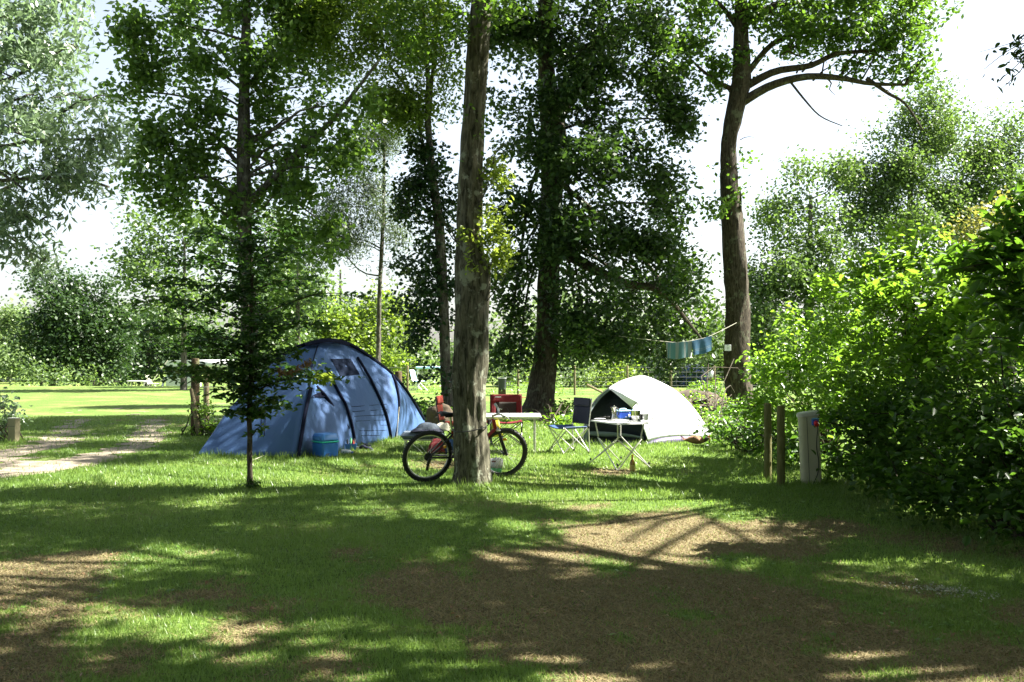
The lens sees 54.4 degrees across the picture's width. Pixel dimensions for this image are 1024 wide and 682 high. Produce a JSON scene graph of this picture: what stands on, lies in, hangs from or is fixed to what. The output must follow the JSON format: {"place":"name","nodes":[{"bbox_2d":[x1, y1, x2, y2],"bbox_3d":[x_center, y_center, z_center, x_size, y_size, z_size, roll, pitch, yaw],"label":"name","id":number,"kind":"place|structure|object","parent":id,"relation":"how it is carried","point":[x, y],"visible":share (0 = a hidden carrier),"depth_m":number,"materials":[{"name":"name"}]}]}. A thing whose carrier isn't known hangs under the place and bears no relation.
{"place":"outdoors","nodes":[
{"label":"outdoors","id":0,"kind":"place"},
{"bbox_2d":[0,407,178,477],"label":"dirt track","id":1,"kind":"structure","parent":0,"point":[83,459],"depth_m":16.40,"materials":[{"name":"soil"}]},
{"bbox_2d":[0,357,1023,681],"bbox_3d":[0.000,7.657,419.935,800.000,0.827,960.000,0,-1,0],"label":"ground","id":2,"kind":"structure","parent":0,"point":[58,401],"depth_m":7.20,"materials":[{"name":"plant"}]},
{"bbox_2d":[7,417,19,441],"bbox_3d":[-9.193,1.638,18.381,0.170,0.443,0.150,0,-1,14],"label":"box post","id":3,"kind":"object","parent":2,"relation":"on","point":[13,428],"visible":0.91,"depth_m":18.32,"materials":[{"name":"beige concrete"}]},
{"bbox_2d":[0,369,33,439],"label":"wild shrub","id":4,"kind":"object","parent":2,"relation":"on","point":[3,405],"visible":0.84,"depth_m":18.88,"materials":[{"name":"green plant"}]},
{"bbox_2d":[0,296,34,381],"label":"hill tree","id":5,"kind":"object","parent":2,"relation":"on","point":[7,363],"visible":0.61,"depth_m":84.26,"materials":[{"name":"green plant"}]},
{"bbox_2d":[5,348,84,385],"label":"garden shrub","id":6,"kind":"object","parent":2,"relation":"on","point":[41,378],"visible":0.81,"depth_m":52.77,"materials":[{"name":"green plant"}]},
{"bbox_2d":[0,276,108,385],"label":"lime tree","id":7,"kind":"object","parent":2,"relation":"on","point":[41,323],"visible":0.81,"depth_m":55.13,"materials":[{"name":"green plant"}]},
{"bbox_2d":[5,254,149,385],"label":"lime tree","id":8,"kind":"object","parent":2,"relation":"on","point":[112,346],"visible":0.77,"depth_m":56.15,"materials":[{"name":"green plant"}]},
{"bbox_2d":[0,0,163,302],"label":"ash tree","id":9,"kind":"object","parent":2,"relation":"on","point":[45,55],"visible":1,"depth_m":16.63,"materials":[{"name":"green plant"}]},
{"bbox_2d":[67,357,131,385],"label":"garden shrub","id":10,"kind":"object","parent":2,"relation":"on","point":[89,379],"visible":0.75,"depth_m":52.98,"materials":[{"name":"green plant"}]},
{"bbox_2d":[145,375,159,385],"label":"garden chair","id":11,"kind":"object","parent":2,"relation":"on","point":[150,381],"visible":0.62,"depth_m":54.95,"materials":[{"name":"plastic"}]},
{"bbox_2d":[105,298,236,385],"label":"lime tree","id":12,"kind":"object","parent":2,"relation":"on","point":[149,354],"visible":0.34,"depth_m":67.50,"materials":[{"name":"green plant"}]},
{"bbox_2d":[90,195,267,389],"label":"maple tree","id":13,"kind":"object","parent":2,"relation":"on","point":[139,269],"visible":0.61,"depth_m":44.61,"materials":[{"name":"green plant"}]},
{"bbox_2d":[142,360,230,385],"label":"trailer tent","id":14,"kind":"object","parent":2,"relation":"on","point":[207,363],"visible":0.23,"depth_m":61.89,"materials":[{"name":"fabric"}]},
{"bbox_2d":[189,388,200,435],"bbox_3d":[-6.261,1.445,19.697,0.105,1.060,0.102,-10,-5,0],"label":"fence post","id":15,"kind":"object","parent":2,"relation":"on","point":[195,412],"visible":0.83,"depth_m":19.66,"materials":[{"name":"brown wood"}]},
{"bbox_2d":[191,358,199,435],"bbox_3d":[-6.297,1.153,19.791,0.178,1.630,0.174,0,-1,0],"label":"fence post","id":16,"kind":"object","parent":2,"relation":"on","point":[194,385],"visible":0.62,"depth_m":19.72,"materials":[{"name":"brown wood"}]},
{"bbox_2d":[181,397,222,435],"bbox_3d":[-6.065,1.550,19.825,1.143,0.896,1.012,0,-1,0],"label":"weed clump","id":17,"kind":"object","parent":2,"relation":"on","point":[208,428],"visible":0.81,"depth_m":19.73,"materials":[{"name":"green plant"}]},
{"bbox_2d":[203,366,208,422],"bbox_3d":[-6.442,1.254,20.985,0.126,1.460,0.123,0,-1,0],"label":"fence post","id":18,"kind":"object","parent":2,"relation":"on","point":[205,389],"visible":0.28,"depth_m":20.94,"materials":[{"name":"brown wood"}]},
{"bbox_2d":[82,0,391,383],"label":"poplar tree","id":19,"kind":"object","parent":2,"relation":"on","point":[284,182],"visible":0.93,"depth_m":23.69,"materials":[{"name":"green plant"}]},
{"bbox_2d":[101,210,373,487],"bbox_3d":[-3.344,0.110,11.868,3.291,3.360,2.134,0,-1,0],"label":"hornbeam sapling","id":20,"kind":"object","parent":2,"relation":"on","point":[245,342],"visible":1,"depth_m":11.95,"materials":[{"name":"green plant"}]},
{"bbox_2d":[252,203,322,370],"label":"conifer tree","id":21,"kind":"object","parent":2,"relation":"on","point":[276,344],"visible":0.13,"depth_m":49.72,"materials":[{"name":"green plant"}]},
{"bbox_2d":[256,207,348,350],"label":"birch tree","id":22,"kind":"object","parent":2,"relation":"on","point":[295,334],"visible":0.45,"depth_m":46.00,"materials":[{"name":"green plant"}]},
{"bbox_2d":[223,265,385,349],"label":"conifer tree","id":23,"kind":"object","parent":2,"relation":"on","point":[321,301],"visible":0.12,"depth_m":57.10,"materials":[{"name":"green plant"}]},
{"bbox_2d":[192,338,424,463],"bbox_3d":[-3.816,0.922,18.183,3.043,1.951,6.913,0,-1,14],"label":"blue tent","id":24,"kind":"object","parent":2,"relation":"on","point":[377,401],"visible":0.73,"depth_m":17.13,"materials":[{"name":"blue fabric"}]},
{"bbox_2d":[331,358,359,375],"bbox_3d":[-3.027,0.476,18.114,0.271,0.315,0.671,0,-1,27],"label":"window","id":25,"kind":"structure","parent":24,"relation":"in","point":[340,364],"depth_m":18.10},
{"bbox_2d":[311,432,338,456],"bbox_3d":[-2.918,1.626,15.566,0.345,0.370,0.334,1,-1,-43],"label":"cool box","id":26,"kind":"object","parent":2,"relation":"on","point":[325,443],"visible":0.96,"depth_m":15.46,"materials":[{"name":"plastic"}]},
{"bbox_2d":[301,301,352,340],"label":"round tree","id":27,"kind":"object","parent":2,"relation":"on","point":[319,334],"visible":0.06,"depth_m":51.51,"materials":[{"name":"green plant"}]},
{"bbox_2d":[271,75,420,361],"bbox_3d":[-5.234,-3.204,32.003,5.131,10.351,3.476,0,-1,0],"label":"willow tree","id":28,"kind":"object","parent":2,"relation":"on","point":[371,189],"visible":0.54,"depth_m":31.86,"materials":[{"name":"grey plant"}]},
{"bbox_2d":[345,444,355,450],"bbox_3d":[-2.701,1.772,16.660,0.188,0.112,0.158,0,-1,-11],"label":"tub","id":29,"kind":"object","parent":2,"relation":"on","point":[349,446],"visible":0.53,"depth_m":16.58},
{"bbox_2d":[232,0,469,408],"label":"ivy clad tree","id":30,"kind":"object","parent":2,"relation":"on","point":[407,109],"visible":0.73,"depth_m":24.80,"materials":[{"name":"green plant"}]},
{"bbox_2d":[359,445,372,450],"bbox_3d":[-2.419,1.775,16.556,0.265,0.099,0.091,0,-1,30],"label":"shoe","id":31,"kind":"object","parent":2,"relation":"on","point":[364,447],"visible":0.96,"depth_m":16.54,"materials":[{"name":"grey fabric"}]},
{"bbox_2d":[307,279,428,386],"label":"round tree","id":32,"kind":"object","parent":2,"relation":"on","point":[361,333],"visible":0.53,"depth_m":51.46,"materials":[{"name":"green plant"}]},
{"bbox_2d":[395,371,401,381],"bbox_3d":[-2.566,1.340,22.484,0.178,1.330,0.174,0,-1,0],"label":"fence post","id":33,"kind":"object","parent":2,"relation":"on","point":[398,374],"visible":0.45,"depth_m":22.43,"materials":[{"name":"brown wood"}]},
{"bbox_2d":[406,365,408,390],"bbox_3d":[-4.195,1.612,39.982,0.094,1.260,0.092,0,-1,0],"label":"fence post","id":34,"kind":"object","parent":2,"relation":"on","point":[407,376],"visible":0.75,"depth_m":39.96,"materials":[{"name":"brown wood"}]},
{"bbox_2d":[409,370,426,389],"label":"garden chair","id":35,"kind":"object","parent":2,"relation":"on","point":[413,375],"visible":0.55,"depth_m":44.55,"materials":[{"name":"white plastic"}]},
{"bbox_2d":[398,337,439,384],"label":"hedge bush","id":36,"kind":"object","parent":2,"relation":"on","point":[423,355],"visible":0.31,"depth_m":51.43,"materials":[{"name":"green plant"}]},
{"bbox_2d":[400,430,444,447],"bbox_3d":[-1.480,1.662,16.529,0.720,0.325,0.500,0,-1,-3],"label":"camp bed","id":37,"kind":"object","parent":2,"relation":"on","point":[407,435],"visible":0.48,"depth_m":16.30,"materials":[{"name":"metal"}]},
{"bbox_2d":[410,422,442,431],"bbox_3d":[-1.397,1.418,16.482,0.549,0.147,0.425,0,-1,0],"label":"clothes pile","id":38,"kind":"object","parent":37,"relation":"on","point":[424,426],"visible":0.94,"depth_m":16.34,"materials":[{"name":"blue fabric"}]},
{"bbox_2d":[437,422,449,430],"bbox_3d":[-1.169,1.422,16.602,0.286,0.132,0.266,0,-1,0],"label":"beige cloth","id":39,"kind":"object","parent":37,"relation":"on","point":[443,426],"visible":0.77,"depth_m":16.52,"materials":[{"name":"fabric"}]},
{"bbox_2d":[416,366,439,388],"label":"garden table","id":40,"kind":"object","parent":2,"relation":"on","point":[422,368],"visible":0.25,"depth_m":45.61,"materials":[{"name":"white plastic"}]},
{"bbox_2d":[413,395,452,420],"bbox_3d":[-2.208,1.664,24.444,2.131,0.645,4.135,1,-1,-42],"label":"weed clump","id":41,"kind":"object","parent":2,"relation":"on","point":[423,405],"visible":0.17,"depth_m":23.93,"materials":[{"name":"green plant"}]},
{"bbox_2d":[426,438,444,453],"bbox_3d":[-1.219,1.696,16.078,0.330,0.240,0.286,0,-1,0],"label":"red bag","id":42,"kind":"object","parent":2,"relation":"on","point":[438,440],"visible":0.62,"depth_m":15.98,"materials":[{"name":"fabric"}]},
{"bbox_2d":[425,403,452,423],"bbox_3d":[-1.611,1.655,22.180,0.786,0.532,0.715,1,-1,-42],"label":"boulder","id":43,"kind":"object","parent":2,"relation":"on","point":[431,414],"visible":0.34,"depth_m":22.00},
{"bbox_2d":[435,395,452,439],"bbox_3d":[-1.010,1.385,17.019,0.566,0.891,0.535,0,-1,6],"label":"camp chair","id":44,"kind":"object","parent":2,"relation":"on","point":[439,402],"visible":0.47,"depth_m":17.13,"materials":[{"name":"red fabric"}]},
{"bbox_2d":[402,403,527,482],"bbox_3d":[-0.571,1.323,12.661,1.711,0.927,0.611,0,11,-25],"label":"bicycle","id":45,"kind":"object","parent":2,"relation":"on","point":[492,433],"visible":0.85,"depth_m":12.55,"materials":[{"name":"black rubber"}]},
{"bbox_2d":[491,418,502,436],"bbox_3d":[-0.228,1.356,15.563,0.184,0.294,0.069,0,-1,0],"label":"yellow bag","id":46,"kind":"object","parent":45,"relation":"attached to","point":[497,423],"visible":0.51,"depth_m":15.56,"materials":[{"name":"fabric"}]},
{"bbox_2d":[435,339,498,382],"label":"hedge bush","id":47,"kind":"object","parent":2,"relation":"on","point":[451,346],"visible":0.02,"depth_m":56.07,"materials":[{"name":"green plant"}]},
{"bbox_2d":[353,0,582,486],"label":"oak tree","id":48,"kind":"object","parent":2,"relation":"on","point":[470,361],"visible":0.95,"depth_m":12.27,"materials":[{"name":"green plant"}]},
{"bbox_2d":[451,418,491,432],"bbox_3d":[-0.505,1.046,12.413,0.505,0.156,0.503,0,-1,0],"label":"cable lock","id":49,"kind":"object","parent":48,"relation":"attached to","point":[488,421],"visible":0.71,"depth_m":12.24,"materials":[{"name":"black plastic"}]},
{"bbox_2d":[1,431,984,530],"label":"tall grass","id":50,"kind":"structure","parent":2,"relation":"on","point":[761,476],"depth_m":12.64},
{"bbox_2d":[490,457,502,471],"bbox_3d":[-0.206,1.659,13.310,0.171,0.243,0.130,0,-1,-24],"label":"carrier bag","id":51,"kind":"object","parent":2,"relation":"on","point":[493,463],"visible":0.74,"depth_m":13.27,"materials":[{"name":"white plastic"}]},
{"bbox_2d":[498,378,505,393],"bbox_3d":[-0.391,1.792,39.279,0.356,0.671,0.353,0,-1,0],"label":"bin","id":52,"kind":"object","parent":2,"relation":"on","point":[502,383],"visible":1,"depth_m":39.13,"materials":[{"name":"white plastic"}]},
{"bbox_2d":[490,394,522,445],"bbox_3d":[-0.100,1.391,17.477,0.585,0.891,0.566,0,-1,-2],"label":"camp chair","id":53,"kind":"object","parent":2,"relation":"on","point":[511,403],"visible":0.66,"depth_m":17.71,"materials":[{"name":"red fabric"}]},
{"bbox_2d":[486,343,531,387],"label":"hedge bush","id":54,"kind":"object","parent":2,"relation":"on","point":[513,373],"visible":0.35,"depth_m":49.32,"materials":[{"name":"green plant"}]},
{"bbox_2d":[0,414,1023,681],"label":"grass","id":55,"kind":"structure","parent":2,"relation":"on","point":[338,486],"depth_m":8.82,"materials":[{"name":"plant"}]},
{"bbox_2d":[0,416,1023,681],"bbox_3d":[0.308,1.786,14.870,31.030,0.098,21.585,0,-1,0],"label":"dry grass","id":56,"kind":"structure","parent":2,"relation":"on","point":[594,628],"depth_m":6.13,"materials":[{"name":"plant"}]},
{"bbox_2d":[0,284,1023,381],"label":"distant wood","id":57,"kind":"object","parent":2,"relation":"on","point":[533,317],"visible":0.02,"depth_m":94.14,"materials":[{"name":"plant"}]},
{"bbox_2d":[0,443,1023,640],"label":"clover","id":58,"kind":"object","parent":2,"relation":"on","point":[999,630],"visible":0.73,"depth_m":8.16,"materials":[{"name":"green plant"}]},
{"bbox_2d":[0,508,1023,681],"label":"fallen leaves","id":59,"kind":"object","parent":2,"relation":"on","point":[552,680],"depth_m":5.91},
{"bbox_2d":[486,413,540,453],"bbox_3d":[-0.150,1.515,16.331,1.240,0.612,0.860,0,-1,0],"label":"folding table","id":60,"kind":"object","parent":2,"relation":"on","point":[534,416],"visible":0.5,"depth_m":15.96,"materials":[{"name":"plastic"}]},
{"bbox_2d":[517,369,518,393],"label":"fence post","id":61,"kind":"object","parent":2,"relation":"on","point":[517,381],"visible":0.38,"depth_m":39.94,"materials":[{"name":"brown wood"}]},
{"bbox_2d":[387,367,804,392],"bbox_3d":[3.129,1.567,39.982,18.358,1.018,0.008,0,-1,0],"label":"wire fence","id":62,"kind":"object","parent":61,"relation":"attached to","point":[558,392],"visible":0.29,"depth_m":39.98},
{"bbox_2d":[506,343,533,383],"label":"hedge bush","id":63,"kind":"object","parent":2,"relation":"on","point":[523,371],"visible":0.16,"depth_m":55.52,"materials":[{"name":"green plant"}]},
{"bbox_2d":[499,398,575,424],"bbox_3d":[1.151,1.715,23.203,2.437,0.673,2.974,-1,-1,38],"label":"weed clump","id":64,"kind":"object","parent":2,"relation":"on","point":[563,418],"visible":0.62,"depth_m":22.87,"materials":[{"name":"green plant"}]},
{"bbox_2d":[548,397,592,453],"bbox_3d":[0.946,1.374,16.190,0.566,0.891,0.535,0,-1,-28],"label":"camp chair","id":65,"kind":"object","parent":2,"relation":"on","point":[582,411],"visible":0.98,"depth_m":16.27,"materials":[{"name":"blue fabric"}]},
{"bbox_2d":[574,365,575,394],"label":"fence post","id":66,"kind":"object","parent":2,"relation":"on","point":[574,381],"visible":0.75,"depth_m":39.94,"materials":[{"name":"brown wood"}]},
{"bbox_2d":[555,356,602,387],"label":"hedge bush","id":67,"kind":"object","parent":2,"relation":"on","point":[569,378],"visible":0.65,"depth_m":49.44,"materials":[{"name":"green plant"}]},
{"bbox_2d":[459,0,725,415],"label":"dark oak","id":68,"kind":"object","parent":2,"relation":"on","point":[563,233],"visible":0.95,"depth_m":26.01,"materials":[{"name":"green plant"}]},
{"bbox_2d":[553,323,735,341],"bbox_3d":[3.474,-0.225,26.249,5.044,0.547,0.725,0,-1,0],"label":"washing line","id":69,"kind":"object","parent":68,"relation":"attached to","point":[664,341],"visible":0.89,"depth_m":26.09,"materials":[{"name":"fabric"}]},
{"bbox_2d":[666,341,691,358],"bbox_3d":[4.353,0.233,25.887,0.673,0.480,0.136,0,-1,-4],"label":"hanging towel","id":70,"kind":"object","parent":69,"relation":"hanging from","point":[677,350],"visible":1,"depth_m":25.87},
{"bbox_2d":[692,336,711,355],"bbox_3d":[4.960,0.120,26.000,0.564,0.529,0.113,0,-1,-16],"label":"hanging towel","id":71,"kind":"object","parent":69,"relation":"hanging from","point":[702,346],"visible":1,"depth_m":25.99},
{"bbox_2d":[578,355,654,387],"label":"hedge bush","id":72,"kind":"object","parent":2,"relation":"on","point":[613,377],"visible":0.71,"depth_m":47.69,"materials":[{"name":"green plant"}]},
{"bbox_2d":[413,379,819,395],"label":"rough weeds","id":73,"kind":"object","parent":2,"relation":"on","point":[431,390],"visible":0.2,"depth_m":39.86,"materials":[{"name":"green plant"}]},
{"bbox_2d":[589,419,649,470],"bbox_3d":[1.520,1.459,14.111,0.573,0.651,0.934,0,-1,-22],"label":"camp table","id":74,"kind":"object","parent":2,"relation":"on","point":[617,422],"visible":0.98,"depth_m":14.01,"materials":[{"name":"white laminate"}]},
{"bbox_2d":[611,405,618,419],"bbox_3d":[1.492,1.036,14.462,0.107,0.210,0.095,1,-1,-38],"label":"coffee pot","id":75,"kind":"object","parent":74,"relation":"on","point":[614,408],"visible":1,"depth_m":14.43,"materials":[{"name":"metal"}]},
{"bbox_2d":[617,408,630,418],"bbox_3d":[1.641,1.066,14.671,0.200,0.155,0.132,0,-1,-18],"label":"cool bag","id":76,"kind":"object","parent":74,"relation":"on","point":[624,414],"visible":0.95,"depth_m":14.62,"materials":[{"name":"blue plastic"}]},
{"bbox_2d":[631,408,640,417],"bbox_3d":[1.851,1.076,14.865,0.142,0.142,0.142,0,-1,0],"label":"saucepan","id":77,"kind":"object","parent":74,"relation":"on","point":[635,411],"visible":0.75,"depth_m":14.81,"materials":[{"name":"metal"}]},
{"bbox_2d":[630,455,634,470],"bbox_3d":[1.639,1.666,13.556,0.076,0.236,0.076,0,-1,0],"label":"bottle","id":78,"kind":"object","parent":2,"relation":"on","point":[632,464],"visible":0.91,"depth_m":13.53,"materials":[{"name":"orange glass"}]},
{"bbox_2d":[583,375,710,444],"bbox_3d":[2.584,1.274,18.866,2.702,1.251,3.041,0,-1,0],"label":"white tent","id":79,"kind":"object","parent":2,"relation":"on","point":[672,413],"visible":0.85,"depth_m":18.12,"materials":[{"name":"white fabric"}]},
{"bbox_2d":[605,335,690,384],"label":"hedge bush","id":80,"kind":"object","parent":2,"relation":"on","point":[649,359],"visible":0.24,"depth_m":51.42,"materials":[{"name":"green plant"}]},
{"bbox_2d":[659,359,723,386],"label":"hedge bush","id":81,"kind":"object","parent":2,"relation":"on","point":[685,374],"visible":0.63,"depth_m":48.73,"materials":[{"name":"green plant"}]},
{"bbox_2d":[674,364,708,384],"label":"blue tent","id":82,"kind":"object","parent":2,"relation":"on","point":[692,374],"visible":0.17,"depth_m":51.46,"materials":[{"name":"blue fabric"}]},
{"bbox_2d":[680,435,710,443],"bbox_3d":[3.265,1.754,17.700,0.538,0.158,0.210,0,-1,4],"label":"hen","id":83,"kind":"object","parent":2,"relation":"on","point":[694,439],"visible":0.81,"depth_m":17.64,"materials":[{"name":"black plastic"}]},
{"bbox_2d":[681,390,726,412],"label":"earth bank","id":84,"kind":"structure","parent":2,"relation":"on","point":[686,394],"depth_m":28.43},
{"bbox_2d":[706,371,716,383],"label":"white bag","id":85,"kind":"object","parent":2,"relation":"on","point":[710,374],"visible":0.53,"depth_m":43.89,"materials":[{"name":"plastic"}]},
{"bbox_2d":[682,359,748,427],"bbox_3d":[4.810,1.188,24.107,1.949,1.510,13.979,0,-1,12],"label":"nettle patch","id":86,"kind":"object","parent":2,"relation":"on","point":[704,386],"visible":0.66,"depth_m":23.85,"materials":[{"name":"green plant"}]},
{"bbox_2d":[681,314,751,379],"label":"hedge bush","id":87,"kind":"object","parent":2,"relation":"on","point":[718,359],"visible":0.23,"depth_m":61.33,"materials":[{"name":"green plant"}]},
{"bbox_2d":[693,397,834,467],"bbox_3d":[3.852,1.422,15.777,1.667,0.967,4.766,0,-1,0],"label":"laurel shrub","id":88,"kind":"object","parent":2,"relation":"on","point":[747,439],"visible":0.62,"depth_m":15.93,"materials":[{"name":"green plant"}]},
{"bbox_2d":[764,403,771,480],"bbox_3d":[3.256,1.304,12.669,0.095,1.035,0.095,0,-1,0],"label":"wooden post","id":89,"kind":"object","parent":2,"relation":"on","point":[767,438],"visible":0.81,"depth_m":12.63,"materials":[{"name":"brown wood"}]},
{"bbox_2d":[723,318,813,386],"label":"hedge bush","id":90,"kind":"object","parent":2,"relation":"on","point":[752,346],"visible":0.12,"depth_m":49.11,"materials":[{"name":"green plant"}]},
{"bbox_2d":[777,405,784,485],"bbox_3d":[3.242,1.295,12.005,0.095,1.036,0.095,0,-1,0],"label":"wooden post","id":91,"kind":"object","parent":2,"relation":"on","point":[781,442],"visible":0.77,"depth_m":11.97,"materials":[{"name":"brown wood"}]},
{"bbox_2d":[796,410,821,483],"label":"electric pillar","id":92,"kind":"structure","parent":2,"relation":"on","point":[809,442],"depth_m":12.21,"materials":[{"name":"beige plastic"}]},
{"bbox_2d":[719,141,903,383],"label":"tall oak","id":93,"kind":"object","parent":2,"relation":"on","point":[791,281],"visible":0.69,"depth_m":50.98,"materials":[{"name":"green plant"}]},
{"bbox_2d":[664,0,963,410],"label":"oak tree","id":94,"kind":"object","parent":2,"relation":"on","point":[796,26],"visible":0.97,"depth_m":26.69,"materials":[{"name":"green plant"}]},
{"bbox_2d":[724,345,730,350],"bbox_3d":[5.763,0.180,26.597,0.175,0.165,0.018,0,-1,0],"label":"number plate","id":95,"kind":"object","parent":94,"relation":"attached to","point":[727,347],"visible":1,"depth_m":26.59,"materials":[{"name":"white plastic"}]},
{"bbox_2d":[730,253,911,453],"bbox_3d":[4.456,0.301,14.575,2.444,3.024,4.042,0,-1,0],"label":"hazel shrub","id":96,"kind":"object","parent":2,"relation":"on","point":[819,341],"visible":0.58,"depth_m":14.17,"materials":[{"name":"green plant"}]},
{"bbox_2d":[786,332,1018,523],"bbox_3d":[4.336,0.879,11.059,1.952,1.932,3.847,0,-1,0],"label":"bramble thicket","id":97,"kind":"object","parent":2,"relation":"on","point":[882,454],"visible":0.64,"depth_m":10.51,"materials":[{"name":"green plant"}]},
{"bbox_2d":[808,212,1011,475],"bbox_3d":[4.643,0.062,11.768,2.316,3.418,2.828,0,-1,0],"label":"hazel shrub","id":98,"kind":"object","parent":2,"relation":"on","point":[881,295],"visible":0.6,"depth_m":11.88,"materials":[{"name":"green plant"}]},
{"bbox_2d":[816,67,1022,378],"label":"tall oak","id":99,"kind":"object","parent":2,"relation":"on","point":[905,172],"visible":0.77,"depth_m":53.84,"materials":[{"name":"green plant"}]},
{"bbox_2d":[868,244,1023,458],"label":"hazel shrub","id":100,"kind":"object","parent":2,"relation":"on","point":[954,309],"visible":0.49,"depth_m":10.44,"materials":[{"name":"green plant"}]},
{"bbox_2d":[871,312,1023,548],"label":"bramble thicket","id":101,"kind":"object","parent":2,"relation":"on","point":[993,488],"visible":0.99,"depth_m":8.77,"materials":[{"name":"green plant"}]},
{"bbox_2d":[928,178,1023,376],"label":"chestnut tree","id":102,"kind":"object","parent":2,"relation":"on","point":[1004,257],"visible":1,"depth_m":8.43,"materials":[{"name":"green plant"}]},
{"bbox_2d":[938,185,1020,408],"bbox_3d":[12.576,-1.063,25.823,2.984,6.002,2.742,0,-1,0],"label":"yellow tree","id":103,"kind":"object","parent":2,"relation":"on","point":[976,224],"visible":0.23,"depth_m":25.95,"materials":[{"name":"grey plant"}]},
{"bbox_2d":[939,97,1023,381],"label":"tall oak","id":104,"kind":"object","parent":2,"relation":"on","point":[1008,130],"visible":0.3,"depth_m":55.44,"materials":[{"name":"green plant"}]},
{"bbox_2d":[0,0,1023,355],"label":"sky","id":105,"kind":"structure","parent":0,"point":[778,119],"materials":[{"name":"white"}]},
{"bbox_2d":[879,578,1021,599],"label":"grass","id":106,"kind":"structure","parent":0,"point":[947,588],"depth_m":6.68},
{"bbox_2d":[980,34,1023,92],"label":"hanging twig","id":107,"kind":"object","parent":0,"point":[1014,54],"visible":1,"depth_m":7.54,"materials":[{"name":"green plant"}]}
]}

